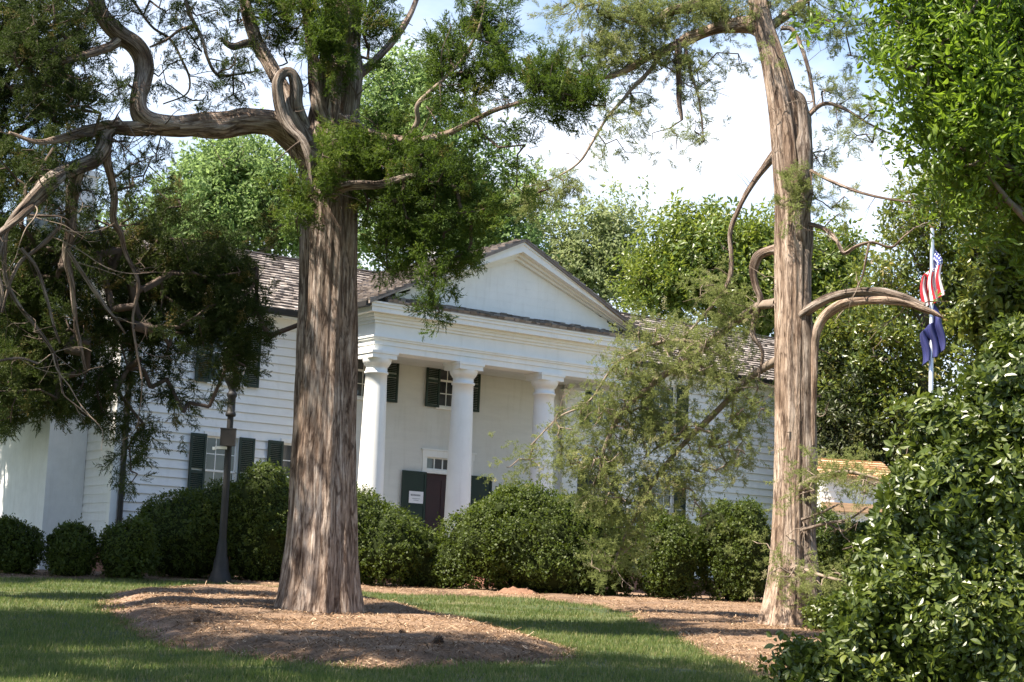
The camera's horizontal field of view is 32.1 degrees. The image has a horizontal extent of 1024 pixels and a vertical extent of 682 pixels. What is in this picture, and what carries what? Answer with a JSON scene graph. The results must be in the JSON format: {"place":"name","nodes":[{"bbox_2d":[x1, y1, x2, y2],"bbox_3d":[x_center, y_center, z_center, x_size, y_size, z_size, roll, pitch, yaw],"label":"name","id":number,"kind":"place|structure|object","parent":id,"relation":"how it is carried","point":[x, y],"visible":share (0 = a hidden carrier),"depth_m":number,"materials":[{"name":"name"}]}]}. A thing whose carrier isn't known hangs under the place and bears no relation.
{"place":"outdoors","nodes":[
{"label":"outdoors","id":0,"kind":"place"},
{"bbox_2d":[0,575,777,681],"bbox_3d":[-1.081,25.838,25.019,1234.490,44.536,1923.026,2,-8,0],"label":"lawn","id":1,"kind":"structure","parent":0,"point":[466,612],"depth_m":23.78,"materials":[{"name":"green plant"}]},
{"bbox_2d":[0,207,28,347],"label":"cedar tree","id":2,"kind":"object","parent":1,"relation":"on","point":[11,302],"visible":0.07,"depth_m":35.28,"materials":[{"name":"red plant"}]},
{"bbox_2d":[0,67,48,442],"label":"cedar tree","id":3,"kind":"object","parent":1,"relation":"on","point":[15,337],"visible":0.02,"depth_m":41.41,"materials":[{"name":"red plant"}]},
{"bbox_2d":[0,0,125,415],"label":"cedar tree","id":4,"kind":"object","parent":1,"relation":"on","point":[6,95],"visible":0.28,"depth_m":28.27,"materials":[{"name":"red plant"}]},
{"bbox_2d":[95,104,299,258],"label":"broadleaf tree","id":5,"kind":"object","parent":1,"relation":"on","point":[218,186],"visible":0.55,"depth_m":72.61,"materials":[{"name":"green plant"}]},
{"bbox_2d":[208,361,245,583],"bbox_3d":[-5.918,2.461,36.996,0.600,5.220,0.580,2,-8,0],"label":"street lamp","id":6,"kind":"object","parent":1,"relation":"on","point":[220,572],"visible":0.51,"depth_m":36.83,"materials":[{"name":"black metal"}]},
{"bbox_2d":[0,171,878,596],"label":"house","id":7,"kind":"structure","parent":1,"relation":"on","point":[510,353],"depth_m":44.11,"materials":[{"name":"white paint"}]},
{"bbox_2d":[201,431,241,491],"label":"window","id":8,"kind":"structure","parent":7,"relation":"in","point":[214,466],"depth_m":42.04,"materials":[{"name":"grey glass"}]},
{"bbox_2d":[206,327,246,387],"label":"window","id":9,"kind":"structure","parent":7,"relation":"in","point":[216,350],"depth_m":42.28,"materials":[{"name":"grey glass"}]},
{"bbox_2d":[280,438,291,481],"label":"window","id":10,"kind":"structure","parent":7,"relation":"in","point":[287,442],"depth_m":43.14,"materials":[{"name":"grey glass"}]},
{"bbox_2d":[357,359,365,400],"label":"window","id":11,"kind":"structure","parent":7,"relation":"in","point":[361,367],"depth_m":44.60,"materials":[{"name":"black glass"}]},
{"bbox_2d":[409,491,422,503],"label":"notice","id":12,"kind":"object","parent":7,"relation":"attached to","point":[415,496],"visible":1,"depth_m":45.06,"materials":[{"name":"paper"}]},
{"bbox_2d":[424,473,446,536],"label":"door","id":13,"kind":"structure","parent":7,"relation":"in","point":[436,483],"depth_m":45.63,"materials":[{"name":"red paint"}]},
{"bbox_2d":[434,369,452,410],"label":"window","id":14,"kind":"structure","parent":7,"relation":"in","point":[446,379],"depth_m":46.09,"materials":[{"name":"glass"}]},
{"bbox_2d":[585,470,605,496],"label":"window","id":15,"kind":"structure","parent":7,"relation":"in","point":[591,481],"depth_m":48.65,"materials":[{"name":"grey glass"}]},
{"bbox_2d":[587,389,610,428],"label":"window","id":16,"kind":"structure","parent":7,"relation":"in","point":[605,416],"depth_m":48.99,"materials":[{"name":"grey glass"}]},
{"bbox_2d":[648,475,673,515],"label":"window","id":17,"kind":"structure","parent":7,"relation":"in","point":[669,510],"depth_m":50.12,"materials":[{"name":"grey glass"}]},
{"bbox_2d":[655,381,678,436],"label":"window","id":18,"kind":"structure","parent":7,"relation":"in","point":[673,385],"depth_m":50.57,"materials":[{"name":"grey glass"}]},
{"bbox_2d":[357,37,571,270],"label":"broadleaf tree","id":19,"kind":"object","parent":1,"relation":"on","point":[399,85],"visible":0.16,"depth_m":71.14,"materials":[{"name":"green plant"}]},
{"bbox_2d":[517,175,665,314],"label":"broadleaf tree","id":20,"kind":"object","parent":1,"relation":"on","point":[583,261],"visible":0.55,"depth_m":74.62,"materials":[{"name":"green plant"}]},
{"bbox_2d":[604,186,885,356],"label":"magnolia tree","id":21,"kind":"object","parent":1,"relation":"on","point":[688,241],"visible":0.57,"depth_m":66.15,"materials":[{"name":"green plant"}]},
{"bbox_2d":[816,326,956,541],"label":"evergreen tree","id":22,"kind":"object","parent":1,"relation":"on","point":[840,440],"visible":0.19,"depth_m":50.06,"materials":[{"name":"green plant"}]},
{"bbox_2d":[756,311,1023,681],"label":"camellia bush","id":23,"kind":"object","parent":1,"relation":"on","point":[938,595],"visible":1,"depth_m":16.70,"materials":[{"name":"green plant"}]},
{"bbox_2d":[784,0,1023,298],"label":"broadleaf tree","id":24,"kind":"object","parent":1,"relation":"on","point":[973,50],"visible":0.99,"depth_m":22.87,"materials":[{"name":"green plant"}]},
{"bbox_2d":[811,155,1008,457],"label":"magnolia tree","id":25,"kind":"object","parent":1,"relation":"on","point":[887,368],"visible":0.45,"depth_m":50.78,"materials":[{"name":"green plant"}]},
{"bbox_2d":[0,569,927,680],"bbox_3d":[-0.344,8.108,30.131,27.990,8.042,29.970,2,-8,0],"label":"mulch bed","id":26,"kind":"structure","parent":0,"point":[385,589],"depth_m":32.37,"materials":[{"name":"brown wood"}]},
{"bbox_2d":[0,512,46,574],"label":"boxwood shrub","id":27,"kind":"object","parent":26,"relation":"on","point":[21,548],"visible":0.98,"depth_m":35.94,"materials":[{"name":"green plant"}]},
{"bbox_2d":[42,513,101,576],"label":"boxwood shrub","id":28,"kind":"object","parent":26,"relation":"on","point":[71,549],"visible":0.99,"depth_m":36.01,"materials":[{"name":"green plant"}]},
{"bbox_2d":[96,514,163,580],"bbox_3d":[-7.881,4.263,36.522,1.424,1.468,1.390,-1,-9,23],"label":"boxwood shrub","id":29,"kind":"object","parent":26,"relation":"on","point":[129,548],"visible":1,"depth_m":36.16,"materials":[{"name":"green plant"}]},
{"bbox_2d":[132,477,238,578],"bbox_3d":[-6.910,4.069,38.414,2.887,2.317,2.738,2,-8,0],"label":"boxwood shrub","id":30,"kind":"object","parent":26,"relation":"on","point":[185,522],"visible":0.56,"depth_m":37.61,"materials":[{"name":"green plant"}]},
{"bbox_2d":[193,617,200,623],"bbox_3d":[-3.929,3.492,22.196,0.099,0.131,0.131,-18,-26,-3],"label":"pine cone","id":31,"kind":"object","parent":26,"relation":"on","point":[197,619],"visible":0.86,"depth_m":22.17,"materials":[{"name":"brown plant"}]},
{"bbox_2d":[214,458,289,580],"bbox_3d":[-5.280,3.900,38.352,2.638,2.721,2.515,2,-8,0],"label":"boxwood shrub","id":32,"kind":"object","parent":26,"relation":"on","point":[258,513],"visible":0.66,"depth_m":37.56,"materials":[{"name":"green plant"}]},
{"bbox_2d":[0,0,637,614],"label":"cedar tree","id":33,"kind":"object","parent":26,"relation":"on","point":[348,166],"visible":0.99,"depth_m":25.35,"materials":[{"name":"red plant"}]},
{"bbox_2d":[356,482,465,588],"bbox_3d":[-2.778,4.216,38.308,3.765,2.408,2.382,2,-8,0],"label":"boxwood shrub","id":34,"kind":"object","parent":26,"relation":"on","point":[394,545],"visible":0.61,"depth_m":37.65,"materials":[{"name":"green plant"}]},
{"bbox_2d":[433,635,443,644],"bbox_3d":[-0.824,3.363,19.958,0.110,0.146,0.146,-16,-21,-17],"label":"pine cone","id":35,"kind":"object","parent":26,"relation":"on","point":[436,639],"visible":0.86,"depth_m":19.92,"materials":[{"name":"brown plant"}]},
{"bbox_2d":[494,586,538,594],"bbox_3d":[0.121,5.236,37.099,1.100,0.238,0.800,2,-8,0],"label":"earth mound","id":36,"kind":"object","parent":26,"relation":"on","point":[514,589],"visible":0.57,"depth_m":36.90,"materials":[{"name":"orange soil"}]},
{"bbox_2d":[427,477,644,596],"bbox_3d":[0.540,4.239,38.271,4.761,2.587,3.159,2,-8,0],"label":"boxwood shrub","id":37,"kind":"object","parent":26,"relation":"on","point":[522,536],"visible":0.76,"depth_m":37.38,"materials":[{"name":"green plant"}]},
{"bbox_2d":[633,504,710,599],"bbox_3d":[3.408,4.544,37.944,1.740,2.163,1.787,2,-8,0],"label":"boxwood shrub","id":38,"kind":"object","parent":26,"relation":"on","point":[677,558],"visible":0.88,"depth_m":37.45,"materials":[{"name":"green plant"}]},
{"bbox_2d":[477,0,948,627],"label":"cedar tree","id":39,"kind":"object","parent":26,"relation":"on","point":[791,562],"visible":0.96,"depth_m":30.62,"materials":[{"name":"green plant"}]},
{"bbox_2d":[693,494,771,601],"bbox_3d":[4.752,4.457,37.988,1.971,2.360,1.889,8,-10,-33],"label":"boxwood shrub","id":40,"kind":"object","parent":26,"relation":"on","point":[732,576],"visible":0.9,"depth_m":37.44,"materials":[{"name":"green plant"}]},
{"bbox_2d":[769,502,842,594],"bbox_3d":[6.468,4.603,38.404,2.046,2.340,1.914,2,-8,0],"label":"boxwood shrub","id":41,"kind":"object","parent":26,"relation":"on","point":[823,538],"visible":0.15,"depth_m":37.79,"materials":[{"name":"green plant"}]},
{"bbox_2d":[798,589,846,631],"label":"garden shrub","id":42,"kind":"object","parent":26,"relation":"on","point":[813,616],"visible":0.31,"depth_m":27.49,"materials":[{"name":"green plant"}]},
{"bbox_2d":[823,519,870,599],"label":"garden shrub","id":43,"kind":"object","parent":26,"relation":"on","point":[836,554],"visible":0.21,"depth_m":32.62,"materials":[{"name":"green plant"}]},
{"bbox_2d":[928,223,933,391],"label":"flagpole","id":44,"kind":"object","parent":26,"relation":"on","point":[931,318],"visible":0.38,"depth_m":45.60,"materials":[{"name":"metal"}]},
{"bbox_2d":[920,248,944,306],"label":"striped flag","id":45,"kind":"object","parent":44,"relation":"attached to","point":[927,278],"visible":0.94,"depth_m":45.65,"materials":[{"name":"fabric"}]},
{"bbox_2d":[920,304,945,365],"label":"navy flag","id":46,"kind":"object","parent":44,"relation":"hanging from","point":[934,332],"visible":0.96,"depth_m":45.45,"materials":[{"name":"fabric"}]},
{"bbox_2d":[890,219,1023,510],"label":"tree","id":47,"kind":"object","parent":26,"relation":"on","point":[977,314],"visible":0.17,"depth_m":24.71,"materials":[{"name":"green plant"}]},
{"bbox_2d":[0,0,1000,417],"label":"sky","id":48,"kind":"structure","parent":0,"point":[744,145],"materials":[{"name":"white"}]},
{"bbox_2d":[816,458,889,521],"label":"shed","id":49,"kind":"structure","parent":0,"point":[847,504],"depth_m":46.37,"materials":[{"name":"white paint"}]}
]}

